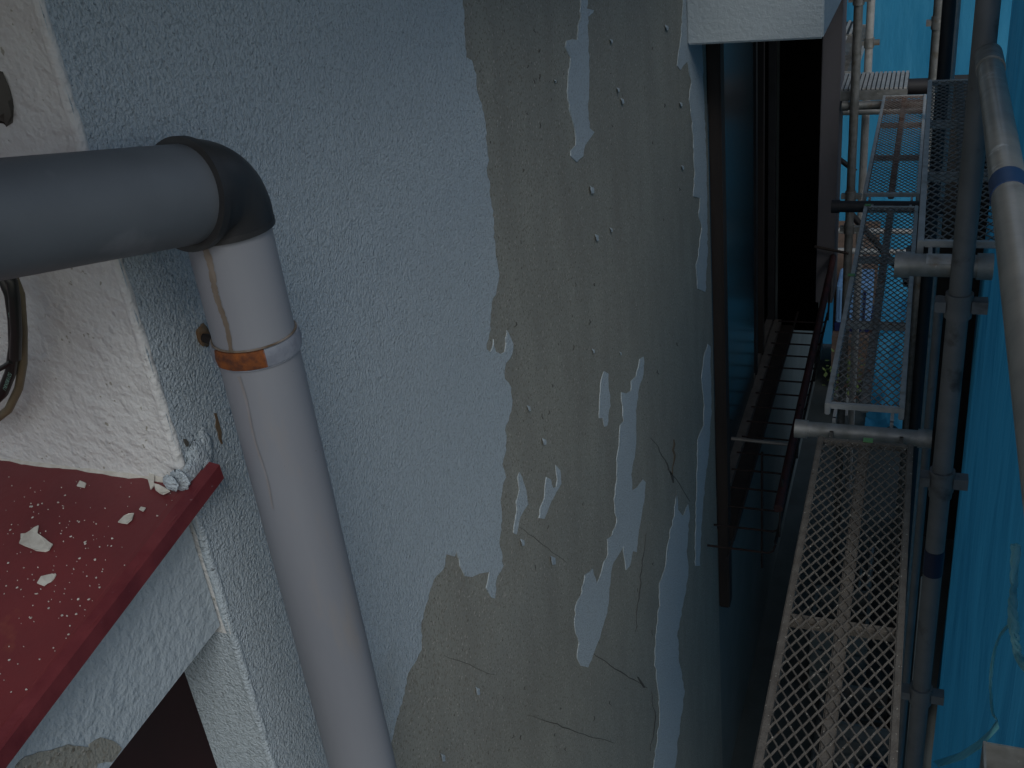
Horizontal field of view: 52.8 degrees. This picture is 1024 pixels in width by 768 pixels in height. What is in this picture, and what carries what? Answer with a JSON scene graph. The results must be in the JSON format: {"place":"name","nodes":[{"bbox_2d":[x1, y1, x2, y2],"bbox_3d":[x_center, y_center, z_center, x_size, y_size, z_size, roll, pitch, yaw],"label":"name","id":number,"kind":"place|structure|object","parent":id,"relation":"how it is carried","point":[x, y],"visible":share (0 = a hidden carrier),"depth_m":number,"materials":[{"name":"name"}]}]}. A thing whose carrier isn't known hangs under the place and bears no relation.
{"place":"outdoors","nodes":[
{"label":"outdoors","id":0,"kind":"place"},
{"bbox_2d":[730,344,953,767],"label":"ground","id":1,"kind":"structure","parent":0,"point":[744,751],"depth_m":6.95,"materials":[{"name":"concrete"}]},
{"bbox_2d":[0,0,846,767],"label":"house","id":2,"kind":"structure","parent":1,"relation":"on","point":[554,270],"depth_m":1.84,"materials":[{"name":"paint"}]},
{"bbox_2d":[0,71,13,126],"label":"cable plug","id":3,"kind":"object","parent":2,"relation":"attached to","point":[6,109],"visible":1,"depth_m":1.00,"materials":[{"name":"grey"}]},
{"bbox_2d":[0,278,21,401],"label":"black cable","id":4,"kind":"object","parent":2,"relation":"hanging from","point":[10,291],"visible":0.99,"depth_m":1.08,"materials":[{"name":"black rubber"}]},
{"bbox_2d":[0,361,12,370],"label":"thin cable","id":5,"kind":"object","parent":4,"relation":"attached to","point":[5,365],"visible":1,"depth_m":1.11,"materials":[{"name":"black rubber"}]},
{"bbox_2d":[0,278,27,420],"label":"tan cable","id":6,"kind":"object","parent":2,"relation":"attached to","point":[8,408],"visible":0.7,"depth_m":1.13,"materials":[{"name":"rubber"}]},
{"bbox_2d":[19,525,52,551],"bbox_3d":[-0.526,0.174,1.138,0.026,0.010,0.053,-27,33,-32],"label":"paint chip","id":7,"kind":"object","parent":2,"relation":"on","point":[32,538],"visible":1,"depth_m":1.14,"materials":[{"name":"white paint"}]},
{"bbox_2d":[37,574,55,585],"bbox_3d":[-0.491,0.206,1.088,0.015,0.004,0.017,4,30,21],"label":"paint chip","id":8,"kind":"object","parent":2,"relation":"on","point":[44,580],"visible":1,"depth_m":1.09,"materials":[{"name":"white paint"}]},
{"bbox_2d":[77,481,85,487],"bbox_3d":[-0.503,0.117,1.207,0.013,0.004,0.008,4,30,21],"label":"paint chip","id":9,"kind":"object","parent":2,"relation":"on","point":[81,484],"visible":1,"depth_m":1.21,"materials":[{"name":"white paint"}]},
{"bbox_2d":[0,481,170,692],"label":"paint crumbs","id":10,"kind":"object","parent":2,"relation":"on","point":[66,565],"visible":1,"depth_m":1.10,"materials":[{"name":"white paint"}]},
{"bbox_2d":[118,513,133,523],"bbox_3d":[-0.427,0.149,1.145,0.017,0.005,0.016,4,30,21],"label":"paint chip","id":11,"kind":"object","parent":2,"relation":"on","point":[126,518],"visible":1,"depth_m":1.14,"materials":[{"name":"white paint"}]},
{"bbox_2d":[148,473,153,488],"bbox_3d":[-0.416,0.107,1.190,0.007,0.010,0.045,-12,28,-9],"label":"paint chip","id":12,"kind":"object","parent":2,"relation":"on","point":[151,479],"visible":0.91,"depth_m":1.18,"materials":[{"name":"white paint"}]},
{"bbox_2d":[154,483,169,494],"bbox_3d":[-0.398,0.119,1.169,0.029,0.006,0.009,18,37,39],"label":"paint chip","id":13,"kind":"object","parent":2,"relation":"on","point":[160,489],"visible":1,"depth_m":1.17,"materials":[{"name":"white paint"}]},
{"bbox_2d":[109,672,216,767],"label":"door","id":14,"kind":"structure","parent":2,"relation":"in","point":[173,735],"depth_m":1.67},
{"bbox_2d":[0,135,396,767],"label":"drainpipe","id":15,"kind":"object","parent":2,"relation":"attached to","point":[206,205],"visible":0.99,"depth_m":1.07,"materials":[{"name":"grey plastic"}]},
{"bbox_2d":[707,41,792,540],"bbox_3d":[1.209,-0.817,5.211,0.175,2.330,2.230,4,30,21],"label":"window","id":16,"kind":"structure","parent":2,"relation":"in","point":[750,68],"depth_m":5.34,"materials":[{"name":"black glass"}]},
{"bbox_2d":[707,245,848,567],"bbox_3d":[1.461,0.190,5.454,0.392,0.999,2.591,4,30,21],"label":"flower rack","id":17,"kind":"object","parent":2,"relation":"attached to","point":[792,451],"visible":0.98,"depth_m":5.07,"materials":[{"name":"metal"}]},
{"bbox_2d":[841,157,856,170],"bbox_3d":[2.018,-1.424,6.443,0.270,0.225,0.032,4,30,21],"label":"brace tube","id":18,"kind":"object","parent":2,"relation":"attached to","point":[843,162],"visible":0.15,"depth_m":6.43,"materials":[{"name":"grey metal"}]},
{"bbox_2d":[846,20,852,38],"bbox_3d":[2.211,-2.583,7.590,0.600,0.064,0.512,4,30,21],"label":"ribbed plank","id":19,"kind":"object","parent":2,"relation":"attached to","point":[849,27],"visible":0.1,"depth_m":7.43,"materials":[{"name":"metal"}]},
{"bbox_2d":[838,248,905,254],"bbox_3d":[2.972,-1.117,8.678,1.050,0.049,0.049,4,30,21],"label":"ledger tube","id":20,"kind":"object","parent":2,"relation":"attached to","point":[853,250],"visible":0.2,"depth_m":8.65,"materials":[{"name":"metal"}]},
{"bbox_2d":[839,228,912,234],"bbox_3d":[2.952,-1.275,8.595,1.050,0.049,0.049,4,30,21],"label":"ledger tube","id":21,"kind":"object","parent":2,"relation":"attached to","point":[903,232],"depth_m":8.50,"materials":[{"name":"metal"}]},
{"bbox_2d":[854,212,944,319],"bbox_3d":[2.378,-0.754,6.433,0.651,0.775,0.040,4,30,21],"label":"brace tube","id":22,"kind":"object","parent":2,"relation":"attached to","point":[857,220],"visible":0.15,"depth_m":6.38,"materials":[{"name":"grey metal"}]},
{"bbox_2d":[809,608,837,767],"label":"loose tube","id":23,"kind":"object","parent":1,"relation":"on","point":[816,736],"visible":0.33,"depth_m":5.88,"materials":[{"name":"metal"}]},
{"bbox_2d":[808,585,871,690],"bbox_3d":[1.975,1.545,6.211,0.320,0.500,0.400,4,30,21],"label":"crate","id":24,"kind":"object","parent":1,"relation":"on","point":[849,662],"visible":0.36,"depth_m":6.10,"materials":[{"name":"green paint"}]},
{"bbox_2d":[834,565,864,767],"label":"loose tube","id":25,"kind":"object","parent":1,"relation":"on","point":[859,585],"visible":0.14,"depth_m":6.93,"materials":[{"name":"metal"}]},
{"bbox_2d":[832,0,870,559],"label":"scaffold post","id":26,"kind":"object","parent":1,"relation":"on","point":[849,228],"visible":0.86,"depth_m":6.02,"materials":[{"name":"metal"}]},
{"bbox_2d":[843,108,925,114],"bbox_3d":[2.211,-1.733,6.551,1.050,0.049,0.049,4,30,21],"label":"ledger tube","id":27,"kind":"object","parent":26,"relation":"attached to","point":[870,112],"visible":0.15,"depth_m":6.51,"materials":[{"name":"metal"}]},
{"bbox_2d":[842,99,926,110],"bbox_3d":[2.128,-1.564,5.774,0.538,0.057,0.057,4,30,21],"label":"transom","id":28,"kind":"object","parent":26,"relation":"attached to","point":[869,105],"visible":0.47,"depth_m":5.80,"materials":[{"name":"metal"}]},
{"bbox_2d":[840,71,909,100],"bbox_3d":[1.968,-1.742,6.038,0.660,0.064,0.432,4,30,21],"label":"ribbed plank","id":29,"kind":"object","parent":28,"relation":"on","point":[876,86],"visible":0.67,"depth_m":5.87,"materials":[{"name":"metal"}]},
{"bbox_2d":[908,78,927,94],"bbox_3d":[2.323,-1.704,5.906,0.120,0.090,0.090,4,30,21],"label":"dark tube end","id":30,"kind":"object","parent":29,"relation":"attached to","point":[916,86],"visible":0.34,"depth_m":5.87,"materials":[{"name":"grey metal"}]},
{"bbox_2d":[832,221,880,332],"bbox_3d":[3.163,-0.850,9.508,0.375,1.360,0.030,4,30,21],"label":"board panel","id":31,"kind":"object","parent":1,"relation":"on","point":[841,236],"visible":0.04,"depth_m":9.34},
{"bbox_2d":[833,684,888,767],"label":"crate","id":32,"kind":"object","parent":1,"relation":"on","point":[861,755],"visible":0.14,"depth_m":5.64,"materials":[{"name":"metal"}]},
{"bbox_2d":[847,547,875,767],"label":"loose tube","id":33,"kind":"object","parent":1,"relation":"on","point":[871,571],"visible":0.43,"depth_m":7.00,"materials":[{"name":"metal"}]},
{"bbox_2d":[845,0,879,490],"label":"scaffold post","id":34,"kind":"object","parent":1,"relation":"on","point":[869,41],"visible":0.54,"depth_m":6.77,"materials":[{"name":"metal"}]},
{"bbox_2d":[844,24,865,73],"bbox_3d":[2.302,-2.267,6.973,0.150,0.037,1.550,4,30,21],"label":"scaffold plank","id":35,"kind":"object","parent":34,"relation":"attached to","point":[848,56],"visible":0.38,"depth_m":6.85,"materials":[{"name":"metal"}]},
{"bbox_2d":[865,297,906,428],"bbox_3d":[3.544,-0.186,9.037,0.750,0.696,1.500,4,30,21],"label":"blue tarp","id":36,"kind":"object","parent":1,"relation":"on","point":[877,419],"visible":0.2,"depth_m":9.12,"materials":[{"name":"blue plastic"}]},
{"bbox_2d":[904,576,921,767],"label":"scaffold post","id":37,"kind":"object","parent":1,"relation":"on","point":[915,649],"visible":0.26,"depth_m":3.53,"materials":[{"name":"metal"}]},
{"bbox_2d":[888,0,941,616],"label":"scaffold post","id":38,"kind":"object","parent":1,"relation":"on","point":[934,22],"visible":0.45,"depth_m":5.74,"materials":[{"name":"metal"}]},
{"bbox_2d":[862,94,926,200],"bbox_3d":[1.878,-1.171,5.013,0.225,0.058,1.808,4,30,21],"label":"scaffold plank","id":39,"kind":"object","parent":38,"relation":"attached to","point":[895,158],"visible":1,"depth_m":4.83,"materials":[{"name":"metal"}]},
{"bbox_2d":[902,246,910,286],"bbox_3d":[2.191,-0.660,5.705,0.040,0.239,1.008,4,30,21],"label":"brace tube","id":40,"kind":"object","parent":38,"relation":"attached to","point":[905,283],"visible":0.2,"depth_m":5.32,"materials":[{"name":"grey metal"}]},
{"bbox_2d":[823,0,1011,343],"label":"blue tarp","id":41,"kind":"object","parent":1,"relation":"on","point":[902,32],"visible":0.04,"depth_m":8.69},
{"bbox_2d":[897,295,942,767],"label":"scaffold post","id":42,"kind":"object","parent":1,"relation":"on","point":[928,424],"visible":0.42,"depth_m":3.11,"materials":[{"name":"metal"}]},
{"bbox_2d":[886,0,955,728],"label":"scaffold post","id":43,"kind":"object","parent":1,"relation":"on","point":[944,65],"depth_m":4.37,"materials":[{"name":"grey metal"}]},
{"bbox_2d":[831,200,943,213],"bbox_3d":[1.549,-0.733,4.267,0.438,0.057,0.057,4,30,21],"label":"transom","id":44,"kind":"object","parent":43,"relation":"attached to","point":[838,206],"visible":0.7,"depth_m":4.28,"materials":[{"name":"grey metal"}]},
{"bbox_2d":[824,204,918,427],"bbox_3d":[1.254,-0.307,3.518,0.208,0.058,1.778,4,30,21],"label":"scaffold plank","id":45,"kind":"object","parent":44,"relation":"on","point":[875,325],"visible":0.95,"depth_m":3.28,"materials":[{"name":"metal"}]},
{"bbox_2d":[901,0,960,687],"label":"scaffold post","id":46,"kind":"object","parent":1,"relation":"on","point":[954,52],"depth_m":4.89,"materials":[{"name":"metal"}]},
{"bbox_2d":[901,0,1000,767],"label":"scaffold post","id":47,"kind":"object","parent":1,"relation":"on","point":[958,304],"visible":1,"depth_m":2.49,"materials":[{"name":"metal"}]},
{"bbox_2d":[794,419,931,448],"bbox_3d":[0.938,0.133,2.765,0.348,0.051,0.051,4,30,21],"label":"transom","id":48,"kind":"object","parent":47,"relation":"attached to","point":[918,438],"visible":1,"depth_m":2.75,"materials":[{"name":"metal"}]},
{"bbox_2d":[753,431,913,767],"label":"scaffold plank","id":49,"kind":"object","parent":48,"relation":"on","point":[841,628],"visible":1,"depth_m":2.12,"materials":[{"name":"metal"}]},
{"bbox_2d":[863,438,872,442],"bbox_3d":[0.922,0.145,2.670,0.024,0.003,0.018,4,30,21],"label":"green tape","id":50,"kind":"object","parent":49,"relation":"on","point":[869,440],"visible":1,"depth_m":2.67,"materials":[{"name":"green plastic"}]},
{"bbox_2d":[894,251,993,279],"bbox_3d":[1.009,-0.277,2.415,0.213,0.062,0.062,4,30,21],"label":"transom","id":51,"kind":"object","parent":47,"relation":"attached to","point":[907,264],"visible":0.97,"depth_m":2.41,"materials":[{"name":"metal"}]},
{"bbox_2d":[926,253,951,263],"bbox_3d":[0.999,-0.295,2.408,0.060,0.014,0.046,4,30,21],"label":"sticker","id":52,"kind":"object","parent":51,"relation":"attached to","point":[931,258],"visible":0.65,"depth_m":2.40,"materials":[{"name":"paper"}]},
{"bbox_2d":[917,79,995,253],"bbox_3d":[1.361,-0.703,3.121,0.217,0.058,1.778,4,30,21],"label":"scaffold plank","id":53,"kind":"object","parent":51,"relation":"on","point":[946,177],"visible":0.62,"depth_m":2.93,"materials":[{"name":"metal"}]},
{"bbox_2d":[974,43,1023,512],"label":"handrail","id":54,"kind":"object","parent":47,"relation":"attached to","point":[1005,162],"visible":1,"depth_m":1.33,"materials":[{"name":"metal"}]},
{"bbox_2d":[923,75,989,539],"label":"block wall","id":55,"kind":"structure","parent":1,"relation":"on","point":[942,288],"depth_m":6.68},
{"bbox_2d":[931,0,1023,767],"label":"blue tarp","id":56,"kind":"object","parent":1,"relation":"on","point":[989,529],"visible":0.69,"depth_m":3.67,"materials":[{"name":"blue plastic"}]},
{"bbox_2d":[979,741,1023,767],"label":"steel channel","id":57,"kind":"object","parent":56,"relation":"attached to","point":[994,755],"visible":1,"depth_m":1.77,"materials":[{"name":"grey metal"}]},
{"bbox_2d":[934,720,998,766],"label":"tape strip","id":58,"kind":"object","parent":57,"relation":"attached to","point":[973,748],"visible":0.97,"depth_m":2.39,"materials":[{"name":"plastic"}]},
{"bbox_2d":[1007,543,1023,671],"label":"twine","id":59,"kind":"object","parent":56,"relation":"hanging from","point":[1012,611],"visible":1,"depth_m":2.03,"materials":[{"name":"fabric"}]},
{"bbox_2d":[989,624,1007,719],"bbox_3d":[1.044,0.571,2.201,0.012,0.400,0.271,5,30,22],"label":"twine","id":60,"kind":"object","parent":59,"relation":"hanging from","point":[1004,629],"visible":0.88,"depth_m":2.34,"materials":[{"name":"fabric"}]},
{"bbox_2d":[822,349,864,415],"bbox_3d":[2.856,-0.005,8.889,0.334,0.555,0.370,-22,31,-27],"label":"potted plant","id":61,"kind":"object","parent":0,"point":[835,395],"visible":0.21,"depth_m":8.87,"materials":[{"name":"green plant"}]},
{"bbox_2d":[830,328,869,389],"bbox_3d":[3.111,-0.308,9.426,0.330,0.535,0.550,4,30,21],"label":"crate","id":62,"kind":"object","parent":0,"point":[835,338],"visible":0.14,"depth_m":9.16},
{"bbox_2d":[834,268,874,332],"bbox_3d":[3.064,-0.753,9.218,0.310,0.440,0.422,4,30,21],"label":"blue container","id":63,"kind":"object","parent":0,"point":[837,323],"visible":0.41,"depth_m":9.06,"materials":[{"name":"plastic"}]},
{"bbox_2d":[864,764,886,767],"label":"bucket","id":64,"kind":"object","parent":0,"point":[871,765],"visible":0.63,"depth_m":5.38,"materials":[{"name":"blue"}]}
]}

